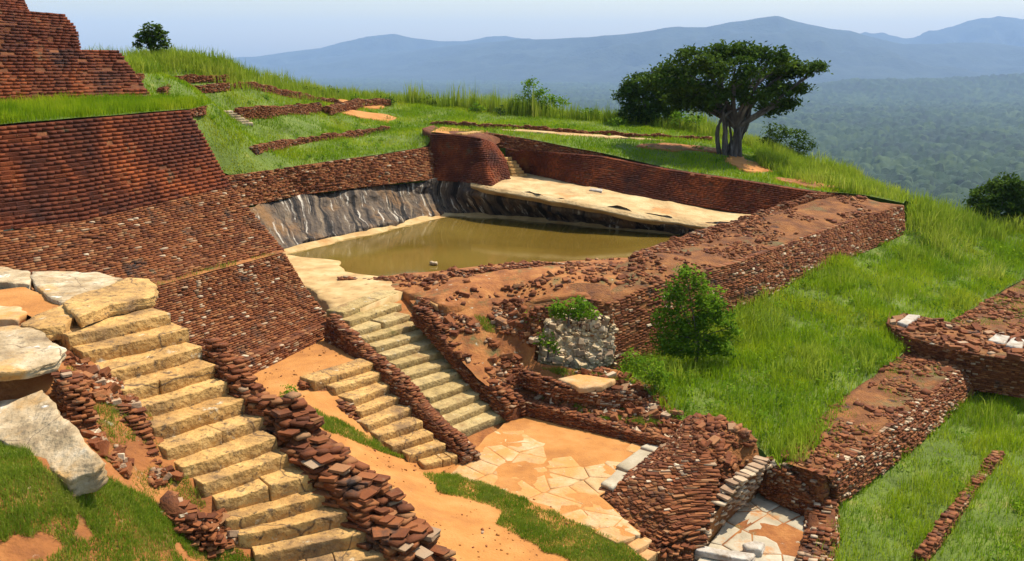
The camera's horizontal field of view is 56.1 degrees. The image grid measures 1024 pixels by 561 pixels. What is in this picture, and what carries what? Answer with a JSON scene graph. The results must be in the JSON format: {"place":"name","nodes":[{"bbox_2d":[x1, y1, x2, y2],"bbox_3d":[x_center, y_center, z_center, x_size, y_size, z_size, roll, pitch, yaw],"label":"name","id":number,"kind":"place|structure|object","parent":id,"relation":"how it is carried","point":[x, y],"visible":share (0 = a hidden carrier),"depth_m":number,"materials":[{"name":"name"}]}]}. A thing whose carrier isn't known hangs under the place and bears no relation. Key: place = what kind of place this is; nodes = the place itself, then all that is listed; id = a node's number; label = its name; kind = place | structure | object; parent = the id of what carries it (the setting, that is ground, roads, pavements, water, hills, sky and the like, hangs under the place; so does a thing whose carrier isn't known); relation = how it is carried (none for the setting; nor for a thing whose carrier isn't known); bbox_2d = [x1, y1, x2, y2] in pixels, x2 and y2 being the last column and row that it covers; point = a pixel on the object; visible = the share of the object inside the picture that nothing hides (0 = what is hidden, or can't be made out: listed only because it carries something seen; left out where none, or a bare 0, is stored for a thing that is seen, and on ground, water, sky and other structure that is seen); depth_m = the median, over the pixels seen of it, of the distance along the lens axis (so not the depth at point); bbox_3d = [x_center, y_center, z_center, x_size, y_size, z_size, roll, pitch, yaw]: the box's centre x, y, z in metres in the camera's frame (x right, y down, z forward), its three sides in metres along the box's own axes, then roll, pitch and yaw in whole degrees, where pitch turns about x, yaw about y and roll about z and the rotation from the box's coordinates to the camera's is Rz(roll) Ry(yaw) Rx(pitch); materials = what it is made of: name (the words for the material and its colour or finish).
{"place":"outdoors","nodes":[
{"label":"outdoors","id":0,"kind":"place"},
{"bbox_2d":[0,287,59,316],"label":"sand hollow","id":1,"kind":"object","parent":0,"point":[31,303],"visible":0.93,"depth_m":18.54,"materials":[{"name":"orange sand"}]},
{"bbox_2d":[0,266,31,289],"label":"stone slab","id":2,"kind":"structure","parent":1,"relation":"on","point":[11,278],"depth_m":20.00,"materials":[{"name":"beige stone"}]},
{"bbox_2d":[30,271,122,304],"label":"stone slab","id":3,"kind":"structure","parent":1,"relation":"on","point":[59,287],"depth_m":19.64,"materials":[{"name":"beige stone"}]},
{"bbox_2d":[0,9,80,49],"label":"brick wall","id":4,"kind":"structure","parent":0,"point":[20,29],"depth_m":41.72,"materials":[{"name":"brown brick"}]},
{"bbox_2d":[0,89,213,124],"bbox_3d":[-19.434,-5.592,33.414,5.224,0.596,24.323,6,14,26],"label":"terrace ground","id":5,"kind":"structure","parent":0,"point":[103,115],"depth_m":36.12,"materials":[{"name":"green plant"}]},
{"bbox_2d":[0,49,148,101],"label":"brick wall","id":6,"kind":"structure","parent":5,"relation":"on","point":[31,72],"depth_m":39.99,"materials":[{"name":"brown brick"}]},
{"bbox_2d":[0,288,253,560],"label":"bank","id":7,"kind":"structure","parent":0,"point":[17,547],"depth_m":14.38,"materials":[{"name":"brown soil"}]},
{"bbox_2d":[0,306,27,326],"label":"stone slab","id":8,"kind":"structure","parent":7,"relation":"on","point":[13,315],"depth_m":17.46,"materials":[{"name":"beige stone"}]},
{"bbox_2d":[0,325,66,380],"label":"stone slab","id":9,"kind":"structure","parent":7,"relation":"on","point":[27,352],"depth_m":15.47,"materials":[{"name":"beige stone"}]},
{"bbox_2d":[20,305,75,340],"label":"stone slab","id":10,"kind":"structure","parent":7,"relation":"on","point":[55,323],"depth_m":16.93,"materials":[{"name":"beige stone"}]},
{"bbox_2d":[0,390,108,496],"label":"boulder","id":11,"kind":"object","parent":7,"relation":"on","point":[40,424],"visible":0.88,"depth_m":13.72,"materials":[{"name":"beige stone"}]},
{"bbox_2d":[50,369,101,432],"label":"brick wall","id":12,"kind":"structure","parent":7,"relation":"on","point":[72,396],"depth_m":14.73,"materials":[{"name":"brick"}]},
{"bbox_2d":[62,356,161,464],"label":"brick wall","id":13,"kind":"structure","parent":7,"relation":"on","point":[138,422],"depth_m":15.40,"materials":[{"name":"brick"}]},
{"bbox_2d":[0,440,254,560],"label":"grass","id":14,"kind":"structure","parent":7,"relation":"on","point":[111,488],"depth_m":12.96,"materials":[{"name":"green plant"}]},
{"bbox_2d":[66,366,205,511],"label":"grass","id":15,"kind":"structure","parent":7,"relation":"on","point":[112,411],"depth_m":15.06,"materials":[{"name":"green plant"}]},
{"bbox_2d":[62,350,238,544],"bbox_3d":[-6.233,2.742,15.269,3.988,2.504,1.543,9,16,35],"label":"brick rubble","id":16,"kind":"object","parent":7,"relation":"on","point":[108,391],"visible":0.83,"depth_m":15.03,"materials":[{"name":"brick"}]},
{"bbox_2d":[157,490,235,558],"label":"brick wall","id":17,"kind":"structure","parent":7,"relation":"on","point":[194,523],"depth_m":14.46,"materials":[{"name":"brick"}]},
{"bbox_2d":[57,308,386,560],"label":"stone staircase","id":18,"kind":"structure","parent":7,"relation":"on","point":[224,451],"depth_m":15.97,"materials":[{"name":"beige stone"}]},
{"bbox_2d":[63,278,158,327],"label":"stone slab","id":19,"kind":"structure","parent":18,"relation":"on","point":[121,297],"depth_m":18.22,"materials":[{"name":"beige stone"}]},
{"bbox_2d":[202,337,283,433],"bbox_3d":[-4.843,2.282,17.346,2.138,2.190,0.926,9,16,36],"label":"brick balustrade","id":20,"kind":"object","parent":18,"relation":"on","point":[232,370],"visible":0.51,"depth_m":17.06,"materials":[{"name":"brick"}]},
{"bbox_2d":[286,254,402,315],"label":"bank floor","id":21,"kind":"structure","parent":0,"point":[325,287],"depth_m":42.90,"materials":[{"name":"stone"}]},
{"bbox_2d":[313,389,445,464],"bbox_3d":[-3.690,4.987,32.045,5.243,2.385,3.729,11,17,40],"label":"stair bed","id":22,"kind":"object","parent":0,"point":[383,444],"visible":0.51,"depth_m":31.96,"materials":[{"name":"brown soil"}]},
{"bbox_2d":[299,358,457,469],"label":"stone staircase","id":23,"kind":"structure","parent":22,"relation":"on","point":[388,421],"depth_m":32.30,"materials":[{"name":"beige stone"}]},
{"bbox_2d":[253,338,638,560],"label":"path","id":24,"kind":"structure","parent":0,"point":[430,504],"depth_m":28.36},
{"bbox_2d":[151,253,326,374],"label":"brick wall","id":25,"kind":"structure","parent":24,"relation":"on","point":[257,315],"depth_m":35.32,"materials":[{"name":"brick"}]},
{"bbox_2d":[0,110,283,283],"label":"brick wall","id":26,"kind":"structure","parent":25,"relation":"on","point":[154,197],"depth_m":34.39,"materials":[{"name":"brick"}]},
{"bbox_2d":[156,250,285,285],"bbox_3d":[-13.060,0.519,31.111,0.645,0.043,17.666,6,14,25],"label":"terrace ledge","id":27,"kind":"object","parent":25,"relation":"on","point":[237,263],"visible":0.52,"depth_m":35.47,"materials":[{"name":"brown stone"}]},
{"bbox_2d":[298,380,362,423],"bbox_3d":[-6.031,4.284,32.360,2.807,1.600,1.141,7,15,29],"label":"brick balustrade","id":28,"kind":"object","parent":24,"relation":"on","point":[347,408],"visible":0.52,"depth_m":31.95,"materials":[{"name":"brick"}]},
{"bbox_2d":[313,407,646,560],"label":"grass","id":29,"kind":"structure","parent":24,"relation":"on","point":[443,482],"depth_m":27.50,"materials":[{"name":"green plant"}]},
{"bbox_2d":[394,299,505,448],"bbox_3d":[-3.538,3.386,37.075,4.622,3.296,9.736,-9,16,-34],"label":"stair bed","id":30,"kind":"object","parent":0,"point":[476,439],"visible":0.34,"depth_m":34.68,"materials":[{"name":"orange soil"}]},
{"bbox_2d":[323,313,480,463],"bbox_3d":[-4.309,3.801,34.393,1.275,3.556,8.986,-11,17,-40],"label":"brick balustrade","id":31,"kind":"object","parent":30,"relation":"on","point":[340,333],"visible":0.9,"depth_m":33.25,"materials":[{"name":"brick"}]},
{"bbox_2d":[326,290,504,436],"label":"stone staircase","id":32,"kind":"structure","parent":30,"relation":"on","point":[397,339],"depth_m":36.82,"materials":[{"name":"stone"}]},
{"bbox_2d":[283,213,677,253],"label":"shore","id":33,"kind":"structure","parent":0,"point":[325,241],"depth_m":58.94,"materials":[{"name":"stone"}]},
{"bbox_2d":[288,216,683,275],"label":"water","id":34,"kind":"structure","parent":0,"point":[445,243],"depth_m":53.27,"materials":[{"name":"brown liquid"}]},
{"bbox_2d":[249,178,728,248],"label":"pool rock","id":35,"kind":"object","parent":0,"point":[295,220],"visible":0.73,"depth_m":59.14,"materials":[{"name":"grey stone"}]},
{"bbox_2d":[223,146,434,206],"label":"brick wall","id":36,"kind":"structure","parent":35,"relation":"on","point":[265,186],"depth_m":59.02,"materials":[{"name":"brick"}]},
{"bbox_2d":[471,173,750,229],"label":"rock ledge","id":37,"kind":"object","parent":35,"relation":"on","point":[573,195],"visible":0.73,"depth_m":58.56,"materials":[{"name":"beige stone"}]},
{"bbox_2d":[505,148,824,213],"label":"brick wall","id":38,"kind":"structure","parent":37,"relation":"on","point":[627,176],"depth_m":60.33,"materials":[{"name":"brown brick"}]},
{"bbox_2d":[484,132,604,155],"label":"brick wall","id":39,"kind":"structure","parent":38,"relation":"on","point":[507,141],"depth_m":66.06,"materials":[{"name":"brown brick"}]},
{"bbox_2d":[85,44,907,202],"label":"meadow ground","id":40,"kind":"structure","parent":0,"point":[227,162],"depth_m":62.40,"materials":[{"name":"green plant"}]},
{"bbox_2d":[131,21,171,55],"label":"tree","id":41,"kind":"object","parent":40,"relation":"on","point":[151,37],"visible":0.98,"depth_m":64.55,"materials":[{"name":"green plant"}]},
{"bbox_2d":[136,73,229,82],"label":"brick wall","id":42,"kind":"structure","parent":40,"relation":"on","point":[192,78],"depth_m":62.45,"materials":[{"name":"brown brick"}]},
{"bbox_2d":[122,47,264,78],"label":"grass","id":43,"kind":"structure","parent":40,"relation":"on","point":[135,62],"depth_m":63.15,"materials":[{"name":"green plant"}]},
{"bbox_2d":[156,81,255,94],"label":"brick wall","id":44,"kind":"structure","parent":40,"relation":"on","point":[213,87],"depth_m":62.45,"materials":[{"name":"brown brick"}]},
{"bbox_2d":[233,102,321,119],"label":"brick wall","id":45,"kind":"structure","parent":40,"relation":"on","point":[259,111],"depth_m":64.23,"materials":[{"name":"brown brick"}]},
{"bbox_2d":[255,82,339,102],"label":"brick wall","id":46,"kind":"structure","parent":40,"relation":"on","point":[285,92],"depth_m":70.93,"materials":[{"name":"brown brick"}]},
{"bbox_2d":[249,126,389,154],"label":"brick wall","id":47,"kind":"structure","parent":40,"relation":"on","point":[259,148],"depth_m":61.88,"materials":[{"name":"brown brick"}]},
{"bbox_2d":[321,98,390,115],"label":"brick wall","id":48,"kind":"structure","parent":40,"relation":"on","point":[344,106],"depth_m":75.44,"materials":[{"name":"brown brick"}]},
{"bbox_2d":[343,110,396,121],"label":"bare earth","id":49,"kind":"structure","parent":40,"relation":"on","point":[369,115],"depth_m":74.03,"materials":[{"name":"soil"}]},
{"bbox_2d":[422,125,510,185],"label":"brick bastion","id":50,"kind":"object","parent":40,"relation":"on","point":[480,158],"visible":0.98,"depth_m":63.89,"materials":[{"name":"brown brick"}]},
{"bbox_2d":[506,75,570,113],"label":"bush","id":51,"kind":"object","parent":40,"relation":"on","point":[528,83],"visible":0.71,"depth_m":80.27,"materials":[{"name":"green plant"}]},
{"bbox_2d":[401,80,722,128],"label":"reeds","id":52,"kind":"object","parent":40,"relation":"on","point":[527,110],"visible":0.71,"depth_m":80.03,"materials":[{"name":"green plant"}]},
{"bbox_2d":[429,121,712,140],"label":"low wall","id":53,"kind":"structure","parent":40,"relation":"on","point":[529,127],"depth_m":69.88,"materials":[{"name":"brown brick"}]},
{"bbox_2d":[502,129,660,140],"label":"bare earth","id":54,"kind":"structure","parent":40,"relation":"on","point":[576,134],"depth_m":69.00,"materials":[{"name":"soil"}]},
{"bbox_2d":[609,71,682,124],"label":"round tree","id":55,"kind":"object","parent":40,"relation":"on","point":[631,93],"visible":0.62,"depth_m":76.43,"materials":[{"name":"green plant"}]},
{"bbox_2d":[635,143,721,153],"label":"bare earth","id":56,"kind":"structure","parent":40,"relation":"on","point":[674,146],"depth_m":66.24,"materials":[{"name":"brown soil"}]},
{"bbox_2d":[631,37,832,156],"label":"spreading tree","id":57,"kind":"object","parent":40,"relation":"on","point":[683,86],"visible":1,"depth_m":63.86,"materials":[{"name":"green plant"}]},
{"bbox_2d":[724,155,771,172],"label":"bare earth","id":58,"kind":"structure","parent":40,"relation":"on","point":[738,162],"depth_m":63.05,"materials":[{"name":"brown soil"}]},
{"bbox_2d":[756,121,818,154],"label":"bush","id":59,"kind":"object","parent":40,"relation":"on","point":[776,137],"visible":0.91,"depth_m":71.28,"materials":[{"name":"green plant"}]},
{"bbox_2d":[748,133,909,202],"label":"grass","id":60,"kind":"structure","parent":40,"relation":"on","point":[807,169],"depth_m":62.93,"materials":[{"name":"green plant"}]},
{"bbox_2d":[387,258,627,313],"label":"bank earth","id":61,"kind":"structure","parent":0,"point":[490,282],"depth_m":40.93,"materials":[{"name":"brown soil"}]},
{"bbox_2d":[421,261,573,283],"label":"brick wall","id":62,"kind":"structure","parent":61,"relation":"on","point":[483,269],"depth_m":43.17,"materials":[{"name":"brick"}]},
{"bbox_2d":[373,256,629,304],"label":"brick rubble","id":63,"kind":"object","parent":61,"relation":"on","point":[521,285],"visible":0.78,"depth_m":41.52,"materials":[{"name":"brown brick"}]},
{"bbox_2d":[534,283,618,370],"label":"stone wall","id":64,"kind":"structure","parent":61,"relation":"on","point":[584,343],"depth_m":38.15,"materials":[{"name":"stone"}]},
{"bbox_2d":[545,295,602,326],"bbox_3d":[2.379,1.092,37.098,2.208,1.345,1.490,0,13,0],"label":"leafy plant","id":65,"kind":"object","parent":64,"relation":"on","point":[579,312],"visible":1,"depth_m":36.86,"materials":[{"name":"green plant"}]},
{"bbox_2d":[25,0,1023,57],"label":"sky","id":66,"kind":"structure","parent":0,"point":[247,28],"materials":[{"name":"blue"}]},
{"bbox_2d":[410,297,677,431],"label":"rubble slope","id":67,"kind":"structure","parent":0,"point":[477,348],"depth_m":37.27,"materials":[{"name":"brown soil"}]},
{"bbox_2d":[415,296,683,436],"bbox_3d":[0.960,3.027,36.340,12.431,3.562,3.999,9,16,35],"label":"brick rubble","id":68,"kind":"object","parent":67,"relation":"on","point":[511,323],"visible":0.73,"depth_m":36.39,"materials":[{"name":"brick"}]},
{"bbox_2d":[474,314,662,425],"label":"grass","id":69,"kind":"structure","parent":67,"relation":"on","point":[483,323],"depth_m":36.31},
{"bbox_2d":[515,368,648,407],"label":"brick wall","id":70,"kind":"structure","parent":67,"relation":"on","point":[550,386],"depth_m":35.11,"materials":[{"name":"brick"}]},
{"bbox_2d":[558,374,615,392],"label":"stone slab","id":71,"kind":"structure","parent":67,"relation":"on","point":[580,383],"depth_m":35.40,"materials":[{"name":"beige stone"}]},
{"bbox_2d":[617,347,675,393],"bbox_3d":[4.869,3.398,35.092,2.312,1.950,1.301,0,13,0],"label":"shrub","id":72,"kind":"object","parent":67,"relation":"on","point":[660,370],"visible":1,"depth_m":35.00,"materials":[{"name":"green plant"}]},
{"bbox_2d":[449,416,642,543],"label":"flagstone terrace","id":73,"kind":"structure","parent":0,"point":[566,471],"depth_m":31.23,"materials":[{"name":"stone"}]},
{"bbox_2d":[410,306,526,421],"bbox_3d":[-1.756,3.033,36.915,1.152,3.305,5.850,-12,18,-42],"label":"brick balustrade","id":74,"kind":"object","parent":73,"relation":"on","point":[507,405],"visible":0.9,"depth_m":36.34,"materials":[{"name":"brick"}]},
{"bbox_2d":[524,398,670,445],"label":"brick wall","id":75,"kind":"structure","parent":73,"relation":"on","point":[550,412],"depth_m":34.19,"materials":[{"name":"brown brick"}]},
{"bbox_2d":[583,512,659,560],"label":"stone stairs","id":76,"kind":"structure","parent":73,"relation":"on","point":[641,545],"depth_m":27.45,"materials":[{"name":"beige stone"}]},
{"bbox_2d":[616,449,651,471],"bbox_3d":[4.021,5.950,31.512,0.597,0.240,1.792,8,15,33],"label":"kerb stone","id":77,"kind":"object","parent":73,"relation":"on","point":[633,460],"visible":0.77,"depth_m":31.36,"materials":[{"name":"grey stone"}]},
{"bbox_2d":[181,53,1022,457],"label":"hillside","id":78,"kind":"structure","parent":0,"point":[905,203],"depth_m":68.96,"materials":[{"name":"soil"}]},
{"bbox_2d":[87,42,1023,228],"bbox_3d":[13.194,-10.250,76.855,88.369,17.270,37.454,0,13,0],"label":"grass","id":79,"kind":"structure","parent":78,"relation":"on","point":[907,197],"depth_m":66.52,"materials":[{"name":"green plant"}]},
{"bbox_2d":[961,171,1023,222],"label":"bush","id":80,"kind":"object","parent":78,"relation":"on","point":[998,192],"visible":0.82,"depth_m":61.46,"materials":[{"name":"green plant"}]},
{"bbox_2d":[225,16,1023,68],"bbox_3d":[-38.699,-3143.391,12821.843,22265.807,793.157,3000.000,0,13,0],"label":"mountains","id":81,"kind":"structure","parent":0,"point":[1002,30],"depth_m":12591.00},
{"bbox_2d":[248,16,1023,84],"bbox_3d":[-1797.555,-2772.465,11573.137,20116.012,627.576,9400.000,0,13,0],"label":"mountains","id":82,"kind":"structure","parent":0,"point":[615,58],"depth_m":8973.19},
{"bbox_2d":[698,493,804,560],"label":"pavement","id":83,"kind":"structure","parent":0,"point":[777,529],"depth_m":29.00,"materials":[{"name":"beige stone"}]},
{"bbox_2d":[598,412,771,560],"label":"brick mound","id":84,"kind":"object","parent":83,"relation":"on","point":[688,488],"visible":0.99,"depth_m":29.29,"materials":[{"name":"brick"}]},
{"bbox_2d":[695,546,755,560],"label":"stone slab","id":85,"kind":"structure","parent":83,"relation":"on","point":[717,554],"depth_m":27.48,"materials":[{"name":"white stone"}]},
{"bbox_2d":[742,541,764,556],"bbox_3d":[7.056,7.797,27.917,0.697,0.277,0.545,0,13,0],"label":"stone block","id":86,"kind":"object","parent":83,"relation":"on","point":[757,548],"visible":0.98,"depth_m":27.77,"materials":[{"name":"white stone"}]},
{"bbox_2d":[616,196,1023,467],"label":"lawn ground","id":87,"kind":"structure","parent":0,"point":[792,317],"depth_m":43.73,"materials":[{"name":"green plant"}]},
{"bbox_2d":[644,263,746,361],"bbox_3d":[7.290,1.319,38.011,3.952,3.982,2.169,-2,13,-8],"label":"shrub","id":88,"kind":"object","parent":87,"relation":"on","point":[678,342],"visible":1,"depth_m":37.89,"materials":[{"name":"green plant"}]},
{"bbox_2d":[612,205,905,370],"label":"brick wall","id":89,"kind":"structure","parent":87,"relation":"on","point":[749,276],"depth_m":45.15,"materials":[{"name":"brick"}]},
{"bbox_2d":[610,194,899,302],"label":"wall crest","id":90,"kind":"object","parent":89,"relation":"on","point":[829,207],"depth_m":48.90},
{"bbox_2d":[628,189,838,259],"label":"brick wall","id":91,"kind":"structure","parent":90,"relation":"on","point":[716,228],"depth_m":51.70,"materials":[{"name":"brick"}]},
{"bbox_2d":[610,194,891,287],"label":"brick rubble","id":92,"kind":"object","parent":90,"relation":"on","point":[641,259],"visible":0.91,"depth_m":47.10,"materials":[{"name":"brown brick"}]},
{"bbox_2d":[886,310,1023,397],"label":"brick wall","id":93,"kind":"structure","parent":87,"relation":"on","point":[1002,375],"depth_m":38.39,"materials":[{"name":"brick"}]},
{"bbox_2d":[888,313,1023,359],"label":"wall top","id":94,"kind":"structure","parent":93,"relation":"on","point":[983,351],"depth_m":40.66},
{"bbox_2d":[890,313,1023,360],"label":"brick rubble","id":95,"kind":"object","parent":94,"relation":"on","point":[1015,354],"visible":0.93,"depth_m":40.56,"materials":[{"name":"brown brick"}]},
{"bbox_2d":[905,190,1023,241],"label":"grass","id":96,"kind":"structure","parent":87,"relation":"on","point":[997,232],"depth_m":58.59,"materials":[{"name":"green plant"}]},
{"bbox_2d":[812,390,1023,560],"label":"lawn ground","id":97,"kind":"structure","parent":0,"point":[930,450],"depth_m":30.49,"materials":[{"name":"green plant"}]},
{"bbox_2d":[758,456,839,560],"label":"brick wall","id":98,"kind":"structure","parent":97,"relation":"on","point":[784,486],"depth_m":29.61,"materials":[{"name":"brick"}]},
{"bbox_2d":[776,454,829,503],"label":"brick wall","id":99,"kind":"structure","parent":97,"relation":"on","point":[813,478],"depth_m":29.77,"materials":[{"name":"brick"}]},
{"bbox_2d":[787,317,1023,504],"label":"brick wall","id":100,"kind":"structure","parent":97,"relation":"on","point":[856,470],"depth_m":33.23,"materials":[{"name":"brick"}]},
{"bbox_2d":[781,280,1023,498],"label":"wall top","id":101,"kind":"structure","parent":100,"relation":"on","point":[874,396],"depth_m":35.78,"materials":[{"name":"brown soil"}]},
{"bbox_2d":[790,279,1023,472],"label":"brick rubble","id":102,"kind":"object","parent":101,"relation":"on","point":[844,435],"visible":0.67,"depth_m":36.49,"materials":[{"name":"brown brick"}]},
{"bbox_2d":[814,280,1023,458],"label":"grass","id":103,"kind":"structure","parent":101,"relation":"on","point":[936,364],"depth_m":38.85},
{"bbox_2d":[911,450,1004,560],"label":"brick kerb","id":104,"kind":"structure","parent":97,"relation":"on","point":[929,546],"depth_m":29.47,"materials":[{"name":"brown brick"}]},
{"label":"embankment","id":105,"kind":"structure","parent":0,"visible":0},
{"bbox_2d":[270,391,456,560],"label":"brick balustrade","id":106,"kind":"object","parent":105,"relation":"on","point":[380,514],"visible":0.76,"depth_m":15.88,"materials":[{"name":"brick"}]},
{"label":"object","id":107,"kind":"structure","parent":0,"visible":0},
{"bbox_2d":[3,73,1023,230],"bbox_3d":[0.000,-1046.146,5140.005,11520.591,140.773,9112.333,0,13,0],"label":"forest","id":108,"kind":"object","parent":107,"relation":"on","point":[954,137],"visible":0.27,"depth_m":2864.28,"materials":[{"name":"plant"}]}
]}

